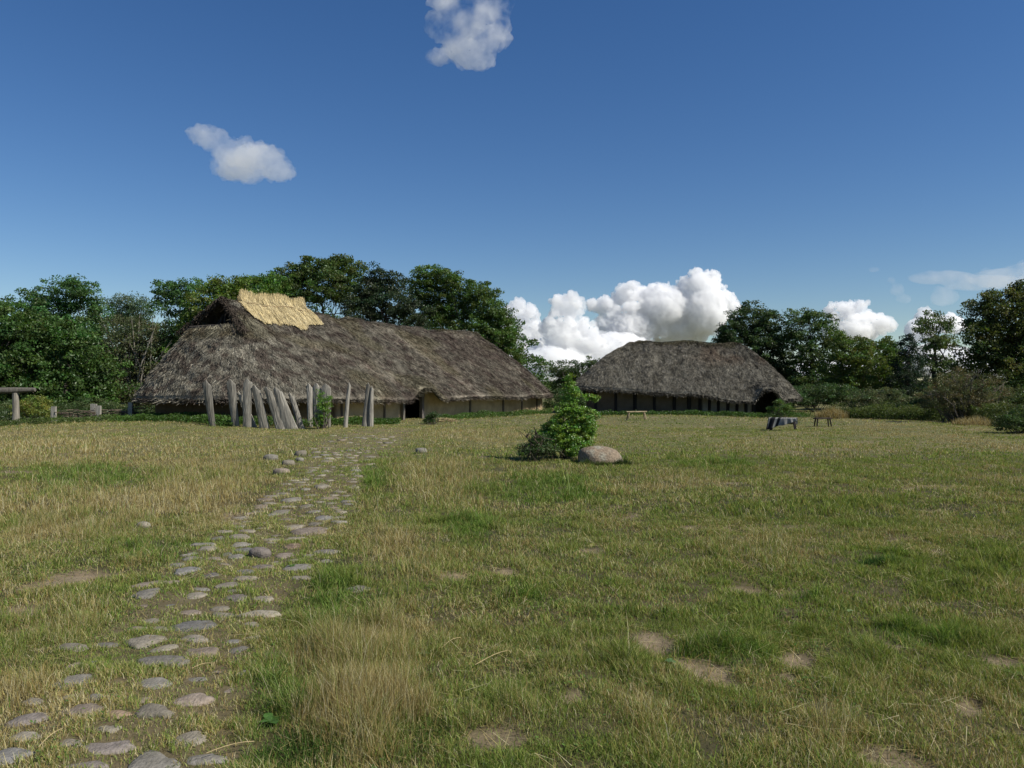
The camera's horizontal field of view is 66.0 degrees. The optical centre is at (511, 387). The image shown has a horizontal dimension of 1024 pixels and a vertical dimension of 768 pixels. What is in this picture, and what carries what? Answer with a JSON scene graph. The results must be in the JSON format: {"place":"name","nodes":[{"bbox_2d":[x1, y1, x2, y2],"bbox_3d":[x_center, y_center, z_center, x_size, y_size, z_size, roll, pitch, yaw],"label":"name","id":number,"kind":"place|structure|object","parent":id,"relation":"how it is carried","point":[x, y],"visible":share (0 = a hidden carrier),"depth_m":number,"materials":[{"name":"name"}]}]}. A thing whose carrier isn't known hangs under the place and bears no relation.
{"place":"outdoors","nodes":[
{"label":"outdoors","id":0,"kind":"place"},
{"bbox_2d":[0,387,1023,767],"bbox_3d":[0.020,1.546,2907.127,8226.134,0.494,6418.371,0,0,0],"label":"ground","id":1,"kind":"structure","parent":0,"point":[498,725],"depth_m":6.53,"materials":[{"name":"green plant"}]},
{"bbox_2d":[0,387,35,423],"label":"wooden gateway","id":2,"kind":"object","parent":1,"relation":"on","point":[15,391],"visible":0.77,"depth_m":32.91,"materials":[{"name":"grey wood"}]},
{"bbox_2d":[0,747,35,764],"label":"cobblestone","id":3,"kind":"object","parent":1,"relation":"on","point":[8,754],"visible":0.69,"depth_m":3.43,"materials":[{"name":"stone"}]},
{"bbox_2d":[8,731,41,742],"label":"cobblestone","id":4,"kind":"object","parent":1,"relation":"on","point":[27,734],"visible":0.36,"depth_m":3.63,"materials":[{"name":"stone"}]},
{"bbox_2d":[4,712,48,727],"bbox_3d":[-2.364,1.653,3.863,0.254,0.082,0.184,0,0,-21],"label":"cobblestone","id":5,"kind":"object","parent":1,"relation":"on","point":[22,720],"visible":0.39,"depth_m":3.83,"materials":[{"name":"stone"}]},
{"bbox_2d":[7,394,57,420],"bbox_3d":[-21.799,1.009,36.108,2.327,1.394,1.472,0,0,19],"label":"bush","id":6,"kind":"object","parent":1,"relation":"on","point":[44,404],"visible":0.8,"depth_m":35.89,"materials":[{"name":"green plant"}]},
{"bbox_2d":[0,294,70,381],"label":"background tree","id":7,"kind":"object","parent":1,"relation":"on","point":[8,300],"visible":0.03,"depth_m":77.70,"materials":[{"name":"green plant"}]},
{"bbox_2d":[0,414,120,425],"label":"weeds","id":8,"kind":"object","parent":1,"relation":"on","point":[40,420],"visible":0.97,"depth_m":32.13,"materials":[{"name":"green plant"}]},
{"bbox_2d":[0,395,127,410],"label":"bush","id":9,"kind":"object","parent":1,"relation":"on","point":[99,402],"visible":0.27,"depth_m":41.78,"materials":[{"name":"green plant"}]},
{"bbox_2d":[12,273,118,393],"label":"broadleaf tree","id":10,"kind":"object","parent":1,"relation":"on","point":[64,307],"visible":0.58,"depth_m":61.60,"materials":[{"name":"green plant"}]},
{"bbox_2d":[59,738,82,747],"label":"cobblestone","id":11,"kind":"object","parent":1,"relation":"on","point":[70,741],"visible":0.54,"depth_m":3.60,"materials":[{"name":"stone"}]},
{"bbox_2d":[0,300,142,408],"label":"broadleaf tree","id":12,"kind":"object","parent":1,"relation":"on","point":[25,355],"visible":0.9,"depth_m":45.56,"materials":[{"name":"green plant"}]},
{"bbox_2d":[52,674,91,688],"bbox_3d":[-2.407,1.643,4.356,0.243,0.065,0.210,0,0,0],"label":"cobblestone","id":13,"kind":"object","parent":1,"relation":"on","point":[78,678],"visible":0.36,"depth_m":4.35,"materials":[{"name":"stone"}]},
{"bbox_2d":[57,643,88,651],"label":"cobblestone","id":14,"kind":"object","parent":1,"relation":"on","point":[69,645],"visible":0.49,"depth_m":4.89,"materials":[{"name":"stone"}]},
{"bbox_2d":[0,404,154,420],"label":"weeds","id":15,"kind":"object","parent":1,"relation":"on","point":[5,413],"visible":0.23,"depth_m":36.99,"materials":[{"name":"green plant"}]},
{"bbox_2d":[59,703,105,716],"bbox_3d":[-2.138,1.637,3.931,0.263,0.077,0.170,0,0,0],"label":"cobblestone","id":16,"kind":"object","parent":1,"relation":"on","point":[87,707],"visible":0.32,"depth_m":3.93,"materials":[{"name":"stone"}]},
{"bbox_2d":[0,311,164,403],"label":"background tree","id":17,"kind":"object","parent":1,"relation":"on","point":[103,351],"visible":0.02,"depth_m":76.02,"materials":[{"name":"green plant"}]},
{"bbox_2d":[66,760,108,767],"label":"cobblestone","id":18,"kind":"object","parent":1,"relation":"on","point":[95,764],"visible":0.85,"depth_m":3.40,"materials":[{"name":"stone"}]},
{"bbox_2d":[51,402,152,421],"bbox_3d":[-17.803,1.149,33.859,4.146,0.979,1.631,0,0,0],"label":"wattle fence","id":19,"kind":"object","parent":1,"relation":"on","point":[97,410],"visible":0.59,"depth_m":34.07,"materials":[{"name":"grey wood"}]},
{"bbox_2d":[93,725,121,733],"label":"cobblestone","id":20,"kind":"object","parent":1,"relation":"on","point":[111,729],"visible":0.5,"depth_m":3.73,"materials":[{"name":"stone"}]},
{"bbox_2d":[85,740,135,754],"bbox_3d":[-1.840,1.668,3.584,0.249,0.075,0.180,0,0,-14],"label":"cobblestone","id":21,"kind":"object","parent":1,"relation":"on","point":[110,748],"visible":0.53,"depth_m":3.58,"materials":[{"name":"stone"}]},
{"bbox_2d":[106,710,132,718],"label":"cobblestone","id":22,"kind":"object","parent":1,"relation":"on","point":[119,712],"visible":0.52,"depth_m":3.88,"materials":[{"name":"stone"}]},
{"bbox_2d":[97,291,162,405],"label":"broadleaf tree","id":23,"kind":"object","parent":1,"relation":"on","point":[128,308],"visible":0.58,"depth_m":67.56,"materials":[{"name":"green plant"}]},
{"bbox_2d":[92,314,178,410],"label":"scrub tree","id":24,"kind":"object","parent":1,"relation":"on","point":[136,346],"visible":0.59,"depth_m":49.47,"materials":[{"name":"green plant"}]},
{"bbox_2d":[124,635,166,649],"bbox_3d":[-2.356,1.639,5.029,0.252,0.080,0.237,0,0,19],"label":"cobblestone","id":25,"kind":"object","parent":1,"relation":"on","point":[143,641],"visible":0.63,"depth_m":4.99,"materials":[{"name":"stone"}]},
{"bbox_2d":[132,588,159,598],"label":"cobblestone","id":26,"kind":"object","parent":1,"relation":"on","point":[146,593],"visible":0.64,"depth_m":6.07,"materials":[{"name":"stone"}]},
{"bbox_2d":[133,703,174,718],"bbox_3d":[-1.779,1.633,3.919,0.225,0.083,0.149,0,0,25],"label":"cobblestone","id":27,"kind":"object","parent":1,"relation":"on","point":[154,710],"visible":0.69,"depth_m":3.89,"materials":[{"name":"stone"}]},
{"bbox_2d":[128,750,180,767],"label":"cobblestone","id":28,"kind":"object","parent":1,"relation":"on","point":[152,759],"visible":0.89,"depth_m":3.47,"materials":[{"name":"stone"}]},
{"bbox_2d":[140,677,172,688],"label":"cobblestone","id":29,"kind":"object","parent":1,"relation":"on","point":[153,682],"visible":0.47,"depth_m":4.32,"materials":[{"name":"stone"}]},
{"bbox_2d":[135,655,189,667],"bbox_3d":[-2.072,1.647,4.683,0.349,0.085,0.191,0,0,0],"label":"cobblestone","id":30,"kind":"object","parent":1,"relation":"on","point":[165,659],"visible":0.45,"depth_m":4.64,"materials":[{"name":"stone"}]},
{"bbox_2d":[149,644,178,652],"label":"cobblestone","id":31,"kind":"object","parent":1,"relation":"on","point":[170,646],"visible":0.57,"depth_m":4.86,"materials":[{"name":"stone"}]},
{"bbox_2d":[145,277,210,346],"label":"broadleaf tree","id":32,"kind":"object","parent":1,"relation":"on","point":[172,291],"visible":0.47,"depth_m":60.93,"materials":[{"name":"green plant"}]},
{"bbox_2d":[173,567,201,575],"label":"cobblestone","id":33,"kind":"object","parent":1,"relation":"on","point":[185,569],"visible":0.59,"depth_m":6.87,"materials":[{"name":"stone"}]},
{"bbox_2d":[171,730,206,746],"bbox_3d":[-1.519,1.664,3.706,0.181,0.055,0.162,0,0,0],"label":"cobblestone","id":34,"kind":"object","parent":1,"relation":"on","point":[193,735],"visible":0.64,"depth_m":3.69,"materials":[{"name":"stone"}]},
{"bbox_2d":[168,620,217,631],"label":"cobblestone","id":35,"kind":"object","parent":1,"relation":"on","point":[196,624],"visible":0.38,"depth_m":5.42,"materials":[{"name":"stone"}]},
{"bbox_2d":[172,693,214,705],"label":"cobblestone","id":36,"kind":"object","parent":1,"relation":"on","point":[201,699],"visible":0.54,"depth_m":4.08,"materials":[{"name":"stone"}]},
{"bbox_2d":[180,635,209,642],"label":"cobblestone","id":37,"kind":"object","parent":1,"relation":"on","point":[198,637],"visible":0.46,"depth_m":5.07,"materials":[{"name":"stone"}]},
{"bbox_2d":[187,592,207,598],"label":"cobblestone","id":38,"kind":"object","parent":1,"relation":"on","point":[197,594],"visible":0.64,"depth_m":6.12,"materials":[{"name":"stone"}]},
{"bbox_2d":[185,647,219,656],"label":"cobblestone","id":39,"kind":"object","parent":1,"relation":"on","point":[208,650],"visible":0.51,"depth_m":4.85,"materials":[{"name":"stone"}]},
{"bbox_2d":[187,753,228,764],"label":"cobblestone","id":40,"kind":"object","parent":1,"relation":"on","point":[198,759],"visible":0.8,"depth_m":3.50,"materials":[{"name":"stone"}]},
{"bbox_2d":[142,274,275,406],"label":"broadleaf tree","id":41,"kind":"object","parent":1,"relation":"on","point":[218,287],"visible":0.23,"depth_m":49.55,"materials":[{"name":"green plant"}]},
{"bbox_2d":[202,380,215,425],"bbox_3d":[-11.278,0.652,29.302,0.475,1.838,0.186,0,0,0],"label":"palisade plank","id":42,"kind":"object","parent":1,"relation":"on","point":[207,389],"visible":0.91,"depth_m":29.25,"materials":[{"name":"grey wood"}]},
{"bbox_2d":[226,379,238,426],"bbox_3d":[-10.379,0.637,29.297,0.462,1.893,0.179,0,0,0],"label":"palisade plank","id":43,"kind":"object","parent":1,"relation":"on","point":[231,389],"visible":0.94,"depth_m":29.24,"materials":[{"name":"grey wood"}]},
{"bbox_2d":[243,379,251,427],"bbox_3d":[-9.800,0.641,29.185,0.323,1.919,0.159,0,0,0],"label":"palisade plank","id":44,"kind":"object","parent":1,"relation":"on","point":[247,392],"visible":0.95,"depth_m":29.14,"materials":[{"name":"grey wood"}]},
{"bbox_2d":[236,610,280,617],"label":"cobblestone","id":45,"kind":"object","parent":1,"relation":"on","point":[265,612],"visible":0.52,"depth_m":5.63,"materials":[{"name":"stone"}]},
{"bbox_2d":[248,547,270,558],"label":"cobblestone","id":46,"kind":"object","parent":1,"relation":"on","point":[260,552],"visible":0.81,"depth_m":7.68,"materials":[{"name":"stone"}]},
{"bbox_2d":[252,385,269,428],"bbox_3d":[-9.303,0.788,29.220,0.687,1.752,0.159,0,0,-12],"label":"palisade plank","id":47,"kind":"object","parent":1,"relation":"on","point":[261,413],"visible":0.88,"depth_m":29.17,"materials":[{"name":"grey wood"}]},
{"bbox_2d":[231,270,296,298],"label":"broadleaf tree","id":48,"kind":"object","parent":1,"relation":"on","point":[265,282],"visible":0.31,"depth_m":59.09,"materials":[{"name":"green plant"}]},
{"bbox_2d":[258,713,279,723],"bbox_3d":[-1.189,1.628,3.871,0.104,0.025,0.116,0,0,0],"label":"broadleaf weed","id":49,"kind":"object","parent":1,"relation":"on","point":[268,719],"visible":0.92,"depth_m":3.87,"materials":[{"name":"green plant"}]},
{"bbox_2d":[201,303,342,318],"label":"background tree","id":50,"kind":"object","parent":1,"relation":"on","point":[329,308],"depth_m":78.88,"materials":[{"name":"green plant"}]},
{"bbox_2d":[263,387,284,428],"bbox_3d":[-8.773,0.840,29.134,0.848,1.698,0.140,0,0,-3],"label":"palisade plank","id":51,"kind":"object","parent":1,"relation":"on","point":[277,420],"visible":0.91,"depth_m":29.11,"materials":[{"name":"grey wood"}]},
{"bbox_2d":[273,387,297,429],"bbox_3d":[-8.372,0.834,29.178,1.006,1.677,0.141,0,0,3],"label":"palisade plank","id":52,"kind":"object","parent":1,"relation":"on","point":[287,418],"visible":0.94,"depth_m":29.13,"materials":[{"name":"grey wood"}]},
{"bbox_2d":[288,392,304,428],"bbox_3d":[-8.084,0.933,29.600,0.708,1.516,0.133,0,0,10],"label":"palisade plank","id":53,"kind":"object","parent":1,"relation":"on","point":[298,419],"visible":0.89,"depth_m":29.57,"materials":[{"name":"grey wood"}]},
{"bbox_2d":[282,564,312,570],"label":"cobblestone","id":54,"kind":"object","parent":1,"relation":"on","point":[298,566],"visible":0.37,"depth_m":7.15,"materials":[{"name":"stone"}]},
{"bbox_2d":[250,716,363,767],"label":"tall grass","id":55,"kind":"structure","parent":1,"relation":"on","point":[293,747],"depth_m":3.56,"materials":[{"name":"green plant"}]},
{"bbox_2d":[289,527,326,535],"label":"cobblestone","id":56,"kind":"object","parent":1,"relation":"on","point":[303,531],"visible":0.61,"depth_m":8.96,"materials":[{"name":"stone"}]},
{"bbox_2d":[306,383,312,426],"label":"palisade plank","id":57,"kind":"object","parent":1,"relation":"on","point":[309,401],"visible":0.89,"depth_m":30.35,"materials":[{"name":"grey wood"}]},
{"bbox_2d":[313,383,321,421],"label":"palisade plank","id":58,"kind":"object","parent":1,"relation":"on","point":[315,387],"visible":0.52,"depth_m":30.84,"materials":[{"name":"grey wood"}]},
{"bbox_2d":[309,389,333,428],"bbox_3d":[-7.099,0.839,29.419,0.856,1.651,0.746,0,0,42],"label":"bush","id":59,"kind":"object","parent":1,"relation":"on","point":[324,423],"visible":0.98,"depth_m":29.34,"materials":[{"name":"green plant"}]},
{"bbox_2d":[273,253,376,317],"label":"broadleaf tree","id":60,"kind":"object","parent":1,"relation":"on","point":[307,275],"visible":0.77,"depth_m":60.84,"materials":[{"name":"green plant"}]},
{"bbox_2d":[322,384,330,426],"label":"palisade plank","id":61,"kind":"object","parent":1,"relation":"on","point":[326,388],"visible":0.44,"depth_m":30.75,"materials":[{"name":"grey wood"}]},
{"bbox_2d":[109,408,552,427],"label":"weeds","id":62,"kind":"object","parent":1,"relation":"on","point":[199,418],"visible":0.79,"depth_m":31.87,"materials":[{"name":"green plant"}]},
{"bbox_2d":[283,618,390,673],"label":"tall grass","id":63,"kind":"structure","parent":1,"relation":"on","point":[309,651],"depth_m":4.81,"materials":[{"name":"plant"}]},
{"bbox_2d":[131,288,552,421],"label":"longhouse","id":64,"kind":"structure","parent":1,"relation":"on","point":[294,347],"depth_m":35.94,"materials":[{"name":"plant"}]},
{"bbox_2d":[401,392,424,419],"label":"doorway","id":65,"kind":"structure","parent":64,"relation":"in","point":[422,396],"depth_m":40.41,"materials":[{"name":"wood"}]},
{"bbox_2d":[343,383,350,427],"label":"palisade plank","id":66,"kind":"object","parent":1,"relation":"on","point":[346,414],"visible":0.94,"depth_m":30.97,"materials":[{"name":"grey wood"}]},
{"bbox_2d":[289,657,437,737],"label":"tall grass","id":67,"kind":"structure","parent":1,"relation":"on","point":[379,692],"depth_m":3.94,"materials":[{"name":"plant"}]},
{"bbox_2d":[361,383,369,426],"bbox_3d":[-5.830,0.752,31.419,0.361,1.897,0.166,0,0,0],"label":"palisade plank","id":68,"kind":"object","parent":1,"relation":"on","point":[365,411],"visible":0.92,"depth_m":31.40,"materials":[{"name":"grey wood"}]},
{"bbox_2d":[368,386,373,426],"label":"palisade plank","id":69,"kind":"object","parent":1,"relation":"on","point":[371,415],"visible":0.9,"depth_m":31.34,"materials":[{"name":"grey wood"}]},
{"bbox_2d":[301,705,449,767],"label":"tall grass","id":70,"kind":"structure","parent":1,"relation":"on","point":[438,733],"depth_m":3.65,"materials":[{"name":"plant"}]},
{"bbox_2d":[336,261,436,328],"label":"dark tree","id":71,"kind":"object","parent":1,"relation":"on","point":[383,289],"visible":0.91,"depth_m":57.54,"materials":[{"name":"green plant"}]},
{"bbox_2d":[422,411,439,424],"bbox_3d":[-3.573,1.430,35.001,0.838,0.788,0.675,0,0,0],"label":"bush","id":72,"kind":"object","parent":1,"relation":"on","point":[431,416],"visible":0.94,"depth_m":34.91,"materials":[{"name":"green plant"}]},
{"bbox_2d":[393,264,528,364],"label":"broadleaf tree","id":73,"kind":"object","parent":1,"relation":"on","point":[497,332],"visible":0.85,"depth_m":66.52,"materials":[{"name":"green plant"}]},
{"bbox_2d":[390,304,556,392],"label":"background tree","id":74,"kind":"object","parent":1,"relation":"on","point":[539,375],"visible":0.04,"depth_m":76.90,"materials":[{"name":"green plant"}]},
{"bbox_2d":[0,409,1023,459],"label":"grass","id":75,"kind":"structure","parent":1,"relation":"on","point":[87,447],"depth_m":24.00,"materials":[{"name":"green plant"}]},
{"bbox_2d":[0,476,1023,767],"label":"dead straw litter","id":76,"kind":"object","parent":1,"relation":"on","point":[524,600],"visible":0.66,"depth_m":6.71,"materials":[{"name":"beige plant"}]},
{"bbox_2d":[0,485,1023,767],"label":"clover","id":77,"kind":"object","parent":1,"relation":"on","point":[560,617],"visible":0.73,"depth_m":5.52,"materials":[{"name":"green plant"}]},
{"bbox_2d":[514,427,562,461],"bbox_3d":[0.809,1.386,17.526,1.494,1.025,0.884,0,0,-44],"label":"twiggy shrub","id":78,"kind":"object","parent":1,"relation":"on","point":[537,448],"visible":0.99,"depth_m":17.25,"materials":[{"name":"green plant"}]},
{"bbox_2d":[517,373,602,459],"bbox_3d":[1.088,0.707,17.830,1.940,2.095,1.021,0,0,0],"label":"leafy shrub","id":79,"kind":"object","parent":1,"relation":"on","point":[571,441],"visible":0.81,"depth_m":17.74,"materials":[{"name":"green plant"}]},
{"bbox_2d":[542,387,585,408],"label":"bush","id":80,"kind":"object","parent":1,"relation":"on","point":[557,400],"visible":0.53,"depth_m":58.01,"materials":[{"name":"green plant"}]},
{"bbox_2d":[547,356,599,401],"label":"hawthorn tree","id":81,"kind":"object","parent":1,"relation":"on","point":[578,368],"visible":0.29,"depth_m":65.72,"materials":[{"name":"green plant"}]},
{"bbox_2d":[578,446,622,463],"bbox_3d":[1.938,1.682,17.212,1.013,0.810,0.888,0,0,0],"label":"boulder","id":82,"kind":"object","parent":1,"relation":"on","point":[600,453],"visible":0.51,"depth_m":16.90,"materials":[{"name":"stone"}]},
{"bbox_2d":[574,340,802,413],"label":"longhouse","id":83,"kind":"structure","parent":1,"relation":"on","point":[648,375],"depth_m":49.14,"materials":[{"name":"plant"}]},
{"bbox_2d":[596,409,813,417],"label":"weeds","id":84,"kind":"object","parent":1,"relation":"on","point":[733,413],"visible":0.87,"depth_m":46.23,"materials":[{"name":"green plant"}]},
{"bbox_2d":[711,300,804,388],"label":"broadleaf tree","id":85,"kind":"object","parent":1,"relation":"on","point":[767,340],"visible":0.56,"depth_m":67.11,"materials":[{"name":"green plant"}]},
{"bbox_2d":[765,399,795,417],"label":"bush","id":86,"kind":"object","parent":1,"relation":"on","point":[783,408],"visible":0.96,"depth_m":44.44,"materials":[{"name":"green plant"}]},
{"bbox_2d":[769,418,797,430],"bbox_3d":[10.841,1.491,31.499,1.050,0.503,0.405,0,0,28],"label":"bench","id":87,"kind":"object","parent":1,"relation":"on","point":[794,425],"visible":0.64,"depth_m":31.36,"materials":[{"name":"brown wood"}]},
{"bbox_2d":[766,417,797,429],"bbox_3d":[10.783,1.454,31.478,1.185,0.480,0.555,0,0,26],"label":"striped cloth","id":88,"kind":"object","parent":87,"relation":"on","point":[773,422],"visible":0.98,"depth_m":31.39,"materials":[{"name":"fabric"}]},
{"bbox_2d":[779,307,847,406],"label":"broadleaf tree","id":89,"kind":"object","parent":1,"relation":"on","point":[810,376],"visible":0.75,"depth_m":65.63,"materials":[{"name":"green plant"}]},
{"bbox_2d":[784,382,867,411],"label":"bush","id":90,"kind":"object","parent":1,"relation":"on","point":[808,395],"visible":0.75,"depth_m":53.62,"materials":[{"name":"green plant"}]},
{"bbox_2d":[814,405,849,417],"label":"hay pile","id":91,"kind":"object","parent":1,"relation":"on","point":[831,413],"depth_m":43.74,"materials":[{"name":"beige plant"}]},
{"bbox_2d":[811,330,895,403],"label":"broadleaf tree","id":92,"kind":"object","parent":1,"relation":"on","point":[859,376],"visible":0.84,"depth_m":57.50,"materials":[{"name":"green plant"}]},
{"bbox_2d":[858,554,907,565],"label":"tall grass","id":93,"kind":"structure","parent":1,"relation":"on","point":[870,561],"depth_m":7.39,"materials":[{"name":"green plant"}]},
{"bbox_2d":[844,386,923,408],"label":"bush","id":94,"kind":"object","parent":1,"relation":"on","point":[871,396],"visible":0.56,"depth_m":49.95,"materials":[{"name":"green plant"}]},
{"bbox_2d":[865,335,914,396],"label":"broadleaf tree","id":95,"kind":"object","parent":1,"relation":"on","point":[889,349],"visible":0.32,"depth_m":59.43,"materials":[{"name":"green plant"}]},
{"bbox_2d":[879,333,935,402],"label":"conifer tree","id":96,"kind":"object","parent":1,"relation":"on","point":[908,376],"visible":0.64,"depth_m":55.70,"materials":[{"name":"green plant"}]},
{"bbox_2d":[815,399,1023,420],"bbox_3d":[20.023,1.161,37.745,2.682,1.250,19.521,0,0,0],"label":"weeds","id":97,"kind":"object","parent":1,"relation":"on","point":[984,411],"visible":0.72,"depth_m":40.43,"materials":[{"name":"green plant"}]},
{"bbox_2d":[895,397,978,409],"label":"bush","id":98,"kind":"object","parent":1,"relation":"on","point":[915,401],"visible":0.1,"depth_m":45.47,"materials":[{"name":"green plant"}]},
{"bbox_2d":[911,310,976,396],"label":"broadleaf tree","id":99,"kind":"object","parent":1,"relation":"on","point":[938,342],"visible":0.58,"depth_m":59.92,"materials":[{"name":"green plant"}]},
{"bbox_2d":[914,366,1017,422],"bbox_3d":[21.191,0.394,36.898,4.261,2.840,2.793,0,0,30],"label":"bush","id":100,"kind":"object","parent":1,"relation":"on","point":[954,401],"visible":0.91,"depth_m":36.69,"materials":[{"name":"green plant"}]},
{"bbox_2d":[946,279,1023,407],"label":"broadleaf tree","id":101,"kind":"object","parent":1,"relation":"on","point":[1004,353],"visible":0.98,"depth_m":42.57,"materials":[{"name":"green plant"}]},
{"bbox_2d":[984,385,1023,410],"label":"bush","id":102,"kind":"object","parent":1,"relation":"on","point":[1017,398],"visible":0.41,"depth_m":39.71,"materials":[{"name":"green plant"}]},
{"bbox_2d":[988,404,1023,433],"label":"bush","id":103,"kind":"object","parent":1,"relation":"on","point":[1012,420],"visible":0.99,"depth_m":27.99,"materials":[{"name":"green plant"}]},
{"bbox_2d":[0,0,1023,385],"label":"sky","id":104,"kind":"structure","parent":0,"point":[623,171],"materials":[{"name":"blue"}]},
{"bbox_2d":[951,413,995,425],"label":"tall grass","id":105,"kind":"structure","parent":0,"point":[980,421],"depth_m":33.30,"materials":[{"name":"beige plant"}]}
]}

